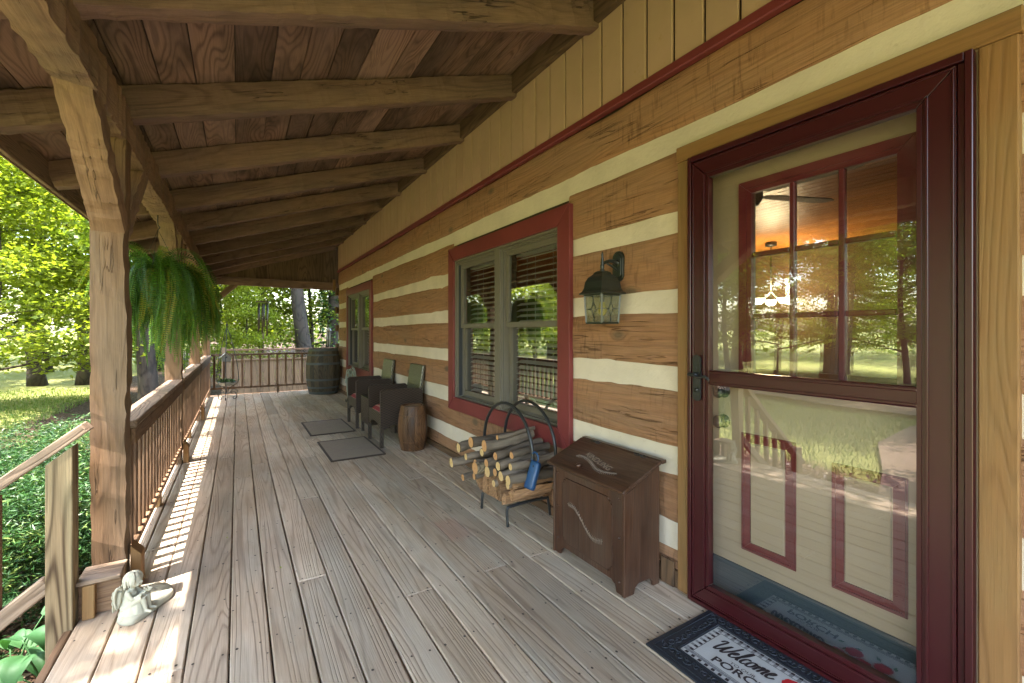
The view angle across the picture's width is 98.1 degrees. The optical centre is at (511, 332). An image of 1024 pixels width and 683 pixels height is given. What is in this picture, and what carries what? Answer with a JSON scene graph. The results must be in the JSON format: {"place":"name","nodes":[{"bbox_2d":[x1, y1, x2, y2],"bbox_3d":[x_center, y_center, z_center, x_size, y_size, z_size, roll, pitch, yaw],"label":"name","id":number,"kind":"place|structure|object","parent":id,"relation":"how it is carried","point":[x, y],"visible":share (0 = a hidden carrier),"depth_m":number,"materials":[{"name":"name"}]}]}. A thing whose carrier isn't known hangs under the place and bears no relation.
{"place":"outdoors","nodes":[
{"label":"outdoors","id":0,"kind":"place"},
{"bbox_2d":[0,387,89,434],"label":"grass","id":1,"kind":"structure","parent":0,"point":[34,406],"depth_m":12.79,"materials":[{"name":"green plant"}]},
{"bbox_2d":[0,333,325,682],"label":"ground","id":2,"kind":"structure","parent":0,"point":[58,378],"depth_m":14.75,"materials":[{"name":"green plant"}]},
{"bbox_2d":[0,628,43,682],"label":"hosta plant","id":3,"kind":"object","parent":2,"relation":"on","point":[12,668],"visible":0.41,"depth_m":2.32,"materials":[{"name":"green plant"}]},
{"bbox_2d":[0,606,44,675],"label":"hosta plant","id":4,"kind":"object","parent":2,"relation":"on","point":[36,636],"visible":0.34,"depth_m":2.51,"materials":[{"name":"green plant"}]},
{"bbox_2d":[2,219,73,260],"bbox_3d":[-16.559,-2.089,10.461,7.942,8.891,8.218,0,0,1],"label":"maple tree","id":5,"kind":"object","parent":2,"relation":"on","point":[13,243],"visible":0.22,"depth_m":12.79,"materials":[{"name":"green plant"}]},
{"bbox_2d":[0,546,84,682],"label":"leaf litter","id":6,"kind":"object","parent":2,"relation":"on","point":[32,626],"visible":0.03,"depth_m":3.04,"materials":[{"name":"brown plant"}]},
{"bbox_2d":[2,592,32,650],"bbox_3d":[-3.197,1.873,2.706,0.555,0.379,0.569,0,0,-32],"label":"hosta plant","id":7,"kind":"object","parent":6,"relation":"on","point":[17,644],"visible":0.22,"depth_m":2.70,"materials":[{"name":"green plant"}]},
{"bbox_2d":[0,155,89,386],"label":"woodland tree","id":8,"kind":"object","parent":2,"relation":"on","point":[37,379],"visible":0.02,"depth_m":16.36,"materials":[{"name":"green plant"}]},
{"bbox_2d":[0,427,90,582],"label":"yew shrub","id":9,"kind":"object","parent":2,"relation":"on","point":[39,444],"visible":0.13,"depth_m":4.37,"materials":[{"name":"green plant"}]},
{"bbox_2d":[0,412,90,471],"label":"yew shrub","id":10,"kind":"object","parent":2,"relation":"on","point":[67,428],"visible":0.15,"depth_m":5.40,"materials":[{"name":"green plant"}]},
{"bbox_2d":[2,167,88,371],"bbox_3d":[-21.712,-5.763,21.040,8.393,16.039,9.875,0,0,-16],"label":"woodland tree","id":11,"kind":"object","parent":2,"relation":"on","point":[49,367],"visible":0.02,"depth_m":21.23,"materials":[{"name":"green plant"}]},
{"bbox_2d":[0,450,91,658],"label":"yew shrub","id":12,"kind":"object","parent":2,"relation":"on","point":[23,503],"visible":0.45,"depth_m":3.12,"materials":[{"name":"green plant"}]},
{"bbox_2d":[2,177,90,384],"bbox_3d":[-15.839,-4.587,17.422,8.529,13.852,7.249,0,0,28],"label":"woodland tree","id":13,"kind":"object","parent":2,"relation":"on","point":[82,378],"visible":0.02,"depth_m":16.84,"materials":[{"name":"green plant"}]},
{"bbox_2d":[0,421,93,662],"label":"stair railing","id":14,"kind":"object","parent":2,"relation":"on","point":[55,587],"visible":1,"depth_m":1.87,"materials":[{"name":"brown wood"}]},
{"bbox_2d":[31,189,158,400],"bbox_3d":[-8.697,-4.208,11.072,6.867,13.123,8.080,0,0,-10],"label":"woodland tree","id":15,"kind":"object","parent":2,"relation":"on","point":[147,379],"visible":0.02,"depth_m":11.13,"materials":[{"name":"green plant"}]},
{"bbox_2d":[0,156,201,377],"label":"maple tree","id":16,"kind":"object","parent":2,"relation":"on","point":[14,193],"visible":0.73,"depth_m":10.49,"materials":[{"name":"green plant"}]},
{"bbox_2d":[0,202,240,374],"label":"maple tree","id":17,"kind":"object","parent":2,"relation":"on","point":[62,324],"visible":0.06,"depth_m":11.88,"materials":[{"name":"green plant"}]},
{"bbox_2d":[155,340,164,370],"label":"woodland tree","id":18,"kind":"object","parent":2,"relation":"on","point":[160,369],"depth_m":22.72,"materials":[{"name":"green plant"}]},
{"bbox_2d":[0,165,338,359],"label":"woods","id":19,"kind":"object","parent":2,"relation":"on","point":[316,340],"depth_m":31.02,"materials":[{"name":"green plant"}]},
{"bbox_2d":[34,284,315,361],"bbox_3d":[-10.955,-1.657,15.677,8.105,8.111,6.806,0,0,-42],"label":"maple tree","id":20,"kind":"object","parent":2,"relation":"on","point":[274,329],"visible":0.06,"depth_m":16.02,"materials":[{"name":"green plant"}]},
{"bbox_2d":[34,390,319,682],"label":"deck framing","id":21,"kind":"object","parent":2,"relation":"on","point":[45,671],"visible":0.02,"depth_m":1.90,"materials":[{"name":"brown wood"}]},
{"bbox_2d":[45,390,707,682],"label":"porch deck","id":22,"kind":"structure","parent":21,"relation":"on","point":[553,640],"depth_m":2.23,"materials":[{"name":"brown wood"}]},
{"bbox_2d":[76,559,127,620],"bbox_3d":[-1.872,1.175,2.032,0.150,0.169,0.165,0,0,-32],"label":"kick board","id":23,"kind":"object","parent":22,"relation":"on","point":[97,585],"visible":0.91,"depth_m":1.99,"materials":[{"name":"brown wood"}]},
{"bbox_2d":[130,540,144,585],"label":"post block","id":24,"kind":"structure","parent":22,"relation":"on","point":[137,555],"depth_m":2.19,"materials":[{"name":"brown wood"}]},
{"bbox_2d":[111,570,173,625],"bbox_3d":[-1.698,1.157,2.050,0.185,0.202,0.315,0,0,-11],"label":"angel figurine","id":25,"kind":"object","parent":22,"relation":"on","point":[135,602],"visible":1,"depth_m":1.95,"materials":[{"name":"stone"}]},
{"bbox_2d":[130,379,182,543],"bbox_3d":[-2.583,0.854,3.231,0.120,0.810,2.322,0,0,-32],"label":"deck railing","id":26,"kind":"object","parent":22,"relation":"on","point":[156,449],"visible":0.91,"depth_m":2.84,"materials":[{"name":"brown wood"}]},
{"bbox_2d":[183,440,188,462],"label":"post block","id":27,"kind":"structure","parent":22,"relation":"on","point":[185,451],"depth_m":4.29,"materials":[{"name":"brown wood"}]},
{"bbox_2d":[183,364,200,440],"bbox_3d":[-3.876,0.854,5.324,0.120,0.810,2.302,0,0,-32],"label":"deck railing","id":28,"kind":"object","parent":22,"relation":"on","point":[191,410],"visible":0.8,"depth_m":5.14,"materials":[{"name":"brown wood"}]},
{"bbox_2d":[201,405,204,419],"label":"post block","id":29,"kind":"structure","parent":22,"relation":"on","point":[202,413],"depth_m":6.38,"materials":[{"name":"brown wood"}]},
{"bbox_2d":[200,356,210,409],"bbox_3d":[-5.223,0.854,7.506,0.120,0.810,2.532,0,0,-32],"label":"deck railing","id":30,"kind":"object","parent":22,"relation":"on","point":[205,389],"visible":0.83,"depth_m":7.31,"materials":[{"name":"brown wood"}]},
{"bbox_2d":[216,322,238,400],"bbox_3d":[-5.289,0.529,8.264,0.365,1.458,0.340,0,0,-32],"label":"plant stand","id":31,"kind":"object","parent":22,"relation":"on","point":[225,367],"visible":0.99,"depth_m":8.30,"materials":[{"name":"black metal"}]},
{"bbox_2d":[214,377,239,385],"bbox_3d":[-5.329,0.914,8.297,0.388,0.167,0.362,0,0,27],"label":"planter bowl","id":32,"kind":"object","parent":31,"relation":"on","point":[227,381],"visible":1,"depth_m":8.22,"materials":[{"name":"grey metal"}]},
{"bbox_2d":[221,343,232,361],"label":"bird house","id":33,"kind":"structure","parent":31,"relation":"hanging from","point":[228,358],"depth_m":8.21,"materials":[{"name":"grey wood"}]},
{"bbox_2d":[211,352,307,392],"bbox_3d":[-4.928,0.844,9.315,2.295,0.831,0.110,0,0,-32],"label":"deck railing","id":34,"kind":"object","parent":22,"relation":"on","point":[259,385],"visible":0.66,"depth_m":9.13,"materials":[{"name":"brown wood"}]},
{"bbox_2d":[0,0,625,576],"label":"porch roof","id":35,"kind":"structure","parent":22,"relation":"on","point":[232,144],"depth_m":2.52,"materials":[{"name":"brown wood"}]},
{"bbox_2d":[76,215,222,375],"bbox_3d":[-2.823,-0.295,3.502,0.849,1.261,0.906,0,0,35],"label":"hanging fern","id":36,"kind":"object","parent":35,"relation":"hanging from","point":[157,279],"visible":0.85,"depth_m":3.41,"materials":[{"name":"green plant"}]},
{"bbox_2d":[138,282,222,359],"bbox_3d":[-3.902,-0.295,5.263,0.849,1.261,0.906,0,0,-39],"label":"hanging fern","id":37,"kind":"object","parent":35,"relation":"hanging from","point":[211,318],"visible":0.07,"depth_m":5.37,"materials":[{"name":"green plant"}]},
{"bbox_2d":[202,294,230,347],"bbox_3d":[-5.054,-0.326,7.194,0.861,1.198,0.807,0,0,-24],"label":"hanging fern","id":38,"kind":"object","parent":35,"relation":"hanging from","point":[216,321],"visible":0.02,"depth_m":7.33,"materials":[{"name":"green plant"}]},
{"bbox_2d":[256,296,269,338],"bbox_3d":[-5.030,-0.402,8.982,0.260,1.084,0.270,0,0,-32],"label":"wind chime","id":39,"kind":"object","parent":35,"relation":"hanging from","point":[263,318],"visible":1,"depth_m":8.96,"materials":[{"name":"black metal"}]},
{"bbox_2d":[326,290,330,346],"bbox_3d":[-4.019,-0.310,9.742,0.112,1.260,0.112,0,0,-32],"label":"wind chime","id":40,"kind":"object","parent":35,"relation":"hanging from","point":[328,329],"visible":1,"depth_m":9.71,"materials":[{"name":"white metal"}]},
{"bbox_2d":[306,348,340,394],"bbox_3d":[-3.919,0.793,9.239,0.670,0.930,0.670,0,0,-32],"label":"whiskey barrel","id":41,"kind":"object","parent":22,"relation":"on","point":[323,371],"visible":1,"depth_m":8.97,"materials":[{"name":"brown wood"}]},
{"bbox_2d":[301,419,355,435],"bbox_3d":[-2.451,1.251,5.897,0.530,0.012,0.920,0,0,-32],"label":"floor mat","id":42,"kind":"object","parent":22,"relation":"on","point":[323,427],"visible":1,"depth_m":5.83,"materials":[{"name":"grey fabric"}]},
{"bbox_2d":[345,366,355,401],"bbox_3d":[-2.866,0.934,7.922,0.143,0.656,0.495,0,0,-32],"label":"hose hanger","id":43,"kind":"object","parent":22,"relation":"on","point":[349,372],"visible":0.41,"depth_m":7.91,"materials":[{"name":"green metal"}]},
{"bbox_2d":[317,436,385,461],"bbox_3d":[-1.759,1.251,4.815,0.532,0.012,0.892,0,0,-32],"label":"floor mat","id":44,"kind":"object","parent":22,"relation":"on","point":[347,449],"visible":1,"depth_m":4.74,"materials":[{"name":"grey fabric"}]},
{"bbox_2d":[347,358,394,428],"bbox_3d":[-1.950,0.820,6.171,0.534,0.879,0.547,0,0,-32],"label":"wicker chair","id":45,"kind":"object","parent":22,"relation":"on","point":[357,386],"visible":0.48,"depth_m":6.11,"materials":[{"name":"brown wicker"}]},
{"bbox_2d":[360,394,397,432],"bbox_3d":[-1.683,1.026,5.637,0.390,0.465,0.400,0,0,-32],"label":"wicker table","id":46,"kind":"object","parent":22,"relation":"on","point":[364,408],"visible":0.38,"depth_m":5.56,"materials":[{"name":"brown wicker"}]},
{"bbox_2d":[74,393,703,679],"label":"deck nail heads","id":47,"kind":"object","parent":22,"relation":"on","point":[350,566],"visible":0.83,"depth_m":2.34,"materials":[{"name":"grey metal"}]},
{"bbox_2d":[368,363,425,447],"bbox_3d":[-1.341,0.820,5.184,0.534,0.879,0.547,0,0,-32],"label":"wicker chair","id":48,"kind":"object","parent":22,"relation":"on","point":[386,402],"visible":0.66,"depth_m":5.01,"materials":[{"name":"brown wicker"}]},
{"bbox_2d":[398,403,426,451],"bbox_3d":[-1.075,1.020,4.814,0.315,0.475,0.313,0,0,-32],"label":"wooden keg","id":49,"kind":"object","parent":22,"relation":"on","point":[412,427],"visible":1,"depth_m":4.69,"materials":[{"name":"brown wood"}]},
{"bbox_2d":[480,399,556,526],"bbox_3d":[0.026,0.869,3.119,0.367,0.781,0.673,0,0,-32],"label":"firewood rack","id":50,"kind":"object","parent":22,"relation":"on","point":[537,406],"visible":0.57,"depth_m":3.00,"materials":[{"name":"black metal"}]},
{"bbox_2d":[450,455,492,466],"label":"firewood branch","id":51,"kind":"object","parent":50,"relation":"on","point":[457,461],"visible":0.36,"depth_m":3.18,"materials":[{"name":"brown plant"}]},
{"bbox_2d":[456,432,510,451],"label":"firewood branch","id":52,"kind":"object","parent":51,"relation":"on","point":[461,446],"visible":0.4,"depth_m":3.17,"materials":[{"name":"brown wood"}]},
{"bbox_2d":[476,478,482,489],"bbox_3d":[-0.088,1.015,3.217,0.377,0.165,0.129,0,0,-32],"label":"split log","id":53,"kind":"object","parent":50,"relation":"on","point":[479,482],"visible":0.06,"depth_m":3.09,"materials":[{"name":"brown wood"}]},
{"bbox_2d":[461,471,472,480],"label":"firewood branch","id":54,"kind":"object","parent":53,"relation":"on","point":[466,476],"visible":0.2,"depth_m":3.11,"materials":[{"name":"brown plant"}]},
{"bbox_2d":[472,473,483,479],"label":"firewood branch","id":55,"kind":"object","parent":53,"relation":"on","point":[477,476],"visible":0.14,"depth_m":3.04,"materials":[{"name":"brown plant"}]},
{"bbox_2d":[474,458,486,461],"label":"firewood branch","id":56,"kind":"object","parent":55,"relation":"on","point":[478,460],"visible":0.12,"depth_m":3.10,"materials":[{"name":"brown wood"}]},
{"bbox_2d":[468,436,495,447],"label":"firewood branch","id":57,"kind":"object","parent":56,"relation":"on","point":[473,442],"visible":0.33,"depth_m":3.09,"materials":[{"name":"brown plant"}]},
{"bbox_2d":[464,451,493,459],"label":"firewood branch","id":58,"kind":"object","parent":53,"relation":"on","point":[473,455],"visible":0.38,"depth_m":3.14,"materials":[{"name":"brown wood"}]},
{"bbox_2d":[482,473,488,494],"bbox_3d":[-0.046,1.022,3.145,0.338,0.177,0.073,0,0,-32],"label":"split log","id":59,"kind":"object","parent":50,"relation":"on","point":[485,484],"visible":0.09,"depth_m":3.05,"materials":[{"name":"brown wood"}]},
{"bbox_2d":[472,462,485,474],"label":"firewood branch","id":60,"kind":"object","parent":59,"relation":"on","point":[478,467],"visible":0.19,"depth_m":3.01,"materials":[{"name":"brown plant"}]},
{"bbox_2d":[480,440,528,455],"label":"firewood branch","id":61,"kind":"object","parent":60,"relation":"on","point":[482,453],"visible":0.2,"depth_m":3.05,"materials":[{"name":"brown wood"}]},
{"bbox_2d":[489,476,498,499],"bbox_3d":[0.001,1.022,3.069,0.309,0.191,0.110,0,0,-32],"label":"split log","id":62,"kind":"object","parent":50,"relation":"on","point":[493,491],"visible":0.07,"depth_m":3.00,"materials":[{"name":"brown wood"}]},
{"bbox_2d":[502,492,545,504],"bbox_3d":[0.082,1.067,2.919,0.328,0.091,0.049,0,0,-32],"label":"split log","id":63,"kind":"object","parent":50,"relation":"on","point":[506,499],"visible":0.45,"depth_m":2.85,"materials":[{"name":"brown wood"}]},
{"bbox_2d":[505,478,552,489],"bbox_3d":[0.130,0.961,2.896,0.348,0.099,0.110,0,0,-32],"label":"split log","id":64,"kind":"object","parent":50,"relation":"on","point":[517,486],"visible":0.27,"depth_m":2.80,"materials":[{"name":"brown wood"}]},
{"bbox_2d":[498,462,549,480],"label":"firewood branch","id":65,"kind":"object","parent":64,"relation":"on","point":[502,475],"visible":0.27,"depth_m":2.82,"materials":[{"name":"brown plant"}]},
{"bbox_2d":[495,450,548,470],"bbox_3d":[0.072,0.841,2.939,0.401,0.078,0.076,0,0,-32],"label":"firewood branch","id":66,"kind":"object","parent":65,"relation":"on","point":[502,464],"visible":0.49,"depth_m":2.88,"materials":[{"name":"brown wood"}]},
{"bbox_2d":[493,438,542,459],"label":"firewood branch","id":67,"kind":"object","parent":66,"relation":"on","point":[501,454],"visible":0.66,"depth_m":2.96,"materials":[{"name":"brown wood"}]},
{"bbox_2d":[510,442,549,458],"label":"firewood branch","id":68,"kind":"object","parent":66,"relation":"on","point":[519,452],"visible":0.88,"depth_m":2.89,"materials":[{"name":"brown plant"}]},
{"bbox_2d":[506,468,552,484],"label":"firewood branch","id":69,"kind":"object","parent":64,"relation":"on","point":[517,478],"visible":0.65,"depth_m":2.73,"materials":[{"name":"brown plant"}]},
{"bbox_2d":[509,451,553,469],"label":"firewood branch","id":70,"kind":"object","parent":69,"relation":"on","point":[518,465],"visible":0.73,"depth_m":2.81,"materials":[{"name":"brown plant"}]},
{"bbox_2d":[506,465,552,488],"bbox_3d":[0.125,0.933,2.875,0.359,0.097,0.059,0,0,-33],"label":"firewood branch","id":71,"kind":"object","parent":64,"relation":"on","point":[546,467],"visible":0.23,"depth_m":2.93,"materials":[{"name":"brown wood"}]},
{"bbox_2d":[509,482,552,500],"bbox_3d":[0.128,1.032,2.893,0.311,0.090,0.086,0,0,-32],"label":"split log","id":72,"kind":"object","parent":50,"relation":"on","point":[517,494],"visible":0.86,"depth_m":2.86,"materials":[{"name":"brown wood"}]},
{"bbox_2d":[524,451,540,490],"bbox_3d":[0.120,0.857,2.749,0.092,0.225,0.104,0,0,-32],"label":"blue case","id":73,"kind":"object","parent":50,"relation":"attached to","point":[530,483],"visible":1,"depth_m":2.72,"materials":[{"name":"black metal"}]},
{"bbox_3d":[0.062,1.030,3.019,0.339,0.174,0.128,0,0,-32],"label":"split log","id":74,"kind":"object","parent":50,"relation":"on","visible":0},
{"bbox_2d":[484,466,495,476],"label":"firewood branch","id":75,"kind":"object","parent":74,"relation":"on","point":[488,471],"visible":0.12,"depth_m":2.94,"materials":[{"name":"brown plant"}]},
{"bbox_2d":[484,456,509,466],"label":"firewood branch","id":76,"kind":"object","parent":75,"relation":"on","point":[490,461],"visible":0.26,"depth_m":2.94,"materials":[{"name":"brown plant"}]},
{"bbox_2d":[482,430,534,451],"bbox_3d":[-0.014,0.741,3.051,0.381,0.116,0.101,0,0,-28],"label":"firewood branch","id":77,"kind":"object","parent":76,"relation":"on","point":[493,444],"visible":0.66,"depth_m":3.00,"materials":[{"name":"brown wood"}]},
{"bbox_2d":[496,426,534,439],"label":"firewood branch","id":78,"kind":"object","parent":77,"relation":"on","point":[511,434],"visible":0.92,"depth_m":3.01,"materials":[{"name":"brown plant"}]},
{"bbox_2d":[495,467,545,501],"bbox_3d":[0.057,1.001,2.968,0.369,0.179,0.084,0,0,-32],"label":"split log","id":79,"kind":"object","parent":74,"relation":"on","point":[501,488],"visible":0.13,"depth_m":2.86,"materials":[{"name":"brown wood"}]},
{"bbox_2d":[492,479,498,486],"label":"firewood branch","id":80,"kind":"object","parent":79,"relation":"on","point":[495,483],"visible":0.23,"depth_m":2.86,"materials":[{"name":"beige plant"}]},
{"bbox_2d":[493,467,508,475],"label":"firewood branch","id":81,"kind":"object","parent":79,"relation":"on","point":[495,472],"visible":0.17,"depth_m":2.88,"materials":[{"name":"beige plant"}]},
{"bbox_2d":[547,436,665,597],"bbox_3d":[0.487,0.946,2.399,0.301,0.626,0.600,0,0,-32],"label":"kindling box","id":82,"kind":"object","parent":22,"relation":"on","point":[606,508],"visible":1,"depth_m":2.23,"materials":[{"name":"brown wood"}]},
{"bbox_2d":[646,610,831,682],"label":"door mat","id":83,"kind":"object","parent":22,"relation":"on","point":[708,646],"depth_m":1.72,"materials":[{"name":"rubber"}]},
{"bbox_2d":[210,285,238,371],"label":"woodland tree","id":84,"kind":"object","parent":2,"relation":"on","point":[220,369],"depth_m":22.56,"materials":[{"name":"green plant"}]},
{"bbox_2d":[133,264,320,357],"bbox_3d":[-10.161,-2.307,17.517,8.651,9.359,8.360,0,0,39],"label":"maple tree","id":85,"kind":"object","parent":2,"relation":"on","point":[272,297],"visible":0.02,"depth_m":16.89,"materials":[{"name":"green plant"}]},
{"bbox_2d":[161,286,305,378],"bbox_3d":[-8.171,0.202,13.886,4.053,4.055,3.403,0,0,-5],"label":"maple tree","id":86,"kind":"object","parent":2,"relation":"on","point":[246,310],"visible":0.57,"depth_m":13.57,"materials":[{"name":"green plant"}]},
{"bbox_2d":[222,346,334,394],"bbox_3d":[-4.093,1.280,13.933,8.398,1.760,0.090,0,0,-32],"label":"privacy fence","id":87,"kind":"object","parent":2,"relation":"on","point":[264,371],"visible":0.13,"depth_m":12.26,"materials":[{"name":"brown wood"}]},
{"bbox_2d":[224,287,338,352],"bbox_3d":[-8.787,-1.826,19.740,7.115,8.480,8.474,0,0,45],"label":"maple tree","id":88,"kind":"object","parent":2,"relation":"on","point":[312,326],"visible":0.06,"depth_m":18.27,"materials":[{"name":"green plant"}]},
{"bbox_2d":[290,288,311,356],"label":"woodland tree","id":89,"kind":"object","parent":2,"relation":"on","point":[300,322],"depth_m":15.42,"materials":[{"name":"grey plant"}]},
{"bbox_2d":[304,290,338,329],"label":"maple tree","id":90,"kind":"object","parent":2,"relation":"on","point":[327,310],"visible":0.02,"depth_m":17.54,"materials":[{"name":"green plant"}]},
{"bbox_2d":[325,290,338,346],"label":"woodland tree","id":91,"kind":"object","parent":2,"relation":"on","point":[332,301],"depth_m":17.42,"materials":[{"name":"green plant"}]},
{"bbox_2d":[317,290,338,346],"bbox_3d":[-7.135,-0.575,17.457,0.882,5.335,0.916,0,0,30],"label":"ivy","id":92,"kind":"object","parent":91,"relation":"attached to","point":[322,317],"visible":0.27,"depth_m":17.28,"materials":[{"name":"green plant"}]},
{"bbox_2d":[335,0,1023,682],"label":"log house","id":93,"kind":"structure","parent":2,"relation":"on","point":[839,444],"depth_m":1.99,"materials":[{"name":"paint"}]},
{"bbox_2d":[346,280,373,375],"bbox_3d":[-2.687,-0.035,8.037,0.220,1.610,1.946,0,0,-32],"label":"window","id":94,"kind":"structure","parent":93,"relation":"in","point":[359,299],"depth_m":7.96,"materials":[{"name":"red paint"}]},
{"bbox_2d":[448,203,572,448],"bbox_3d":[-0.047,-0.035,3.763,0.220,1.610,1.946,0,0,-32],"label":"window","id":95,"kind":"structure","parent":93,"relation":"in","point":[552,229],"depth_m":3.66,"materials":[{"name":"red paint"}]},
{"bbox_2d":[579,251,625,323],"bbox_3d":[0.517,-0.255,2.476,0.223,0.414,0.184,0,0,-32],"label":"wall lantern","id":96,"kind":"object","parent":93,"relation":"attached to","point":[602,283],"depth_m":2.44,"materials":[{"name":"brown metal"}]},
{"bbox_2d":[756,241,797,305],"bbox_3d":[3.407,-0.772,5.876,0.605,0.836,0.606,0,0,-32],"label":"chandelier","id":97,"kind":"object","parent":93,"relation":"hanging from","point":[781,300],"visible":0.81,"depth_m":5.85,"materials":[{"name":"white metal"}]},
{"bbox_2d":[756,164,864,206],"bbox_3d":[1.651,-1.024,3.024,1.279,0.329,1.233,0,0,-32],"label":"ceiling fan","id":98,"kind":"object","parent":93,"relation":"hanging from","point":[760,197],"visible":0.16,"depth_m":3.06,"materials":[{"name":"black metal"}]},
{"bbox_2d":[687,49,976,682],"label":"storm door","id":99,"kind":"structure","parent":93,"relation":"in","point":[942,94],"depth_m":1.38,"materials":[{"name":"red wood"}]},
{"bbox_2d":[695,50,977,682],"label":"front door","id":100,"kind":"structure","parent":93,"relation":"in","point":[814,498],"depth_m":1.75,"materials":[{"name":"beige paint"}]},
{"bbox_2d":[0,185,327,332],"label":"sky","id":101,"kind":"structure","parent":0,"point":[61,329],"materials":[{"name":"white"}]}
]}

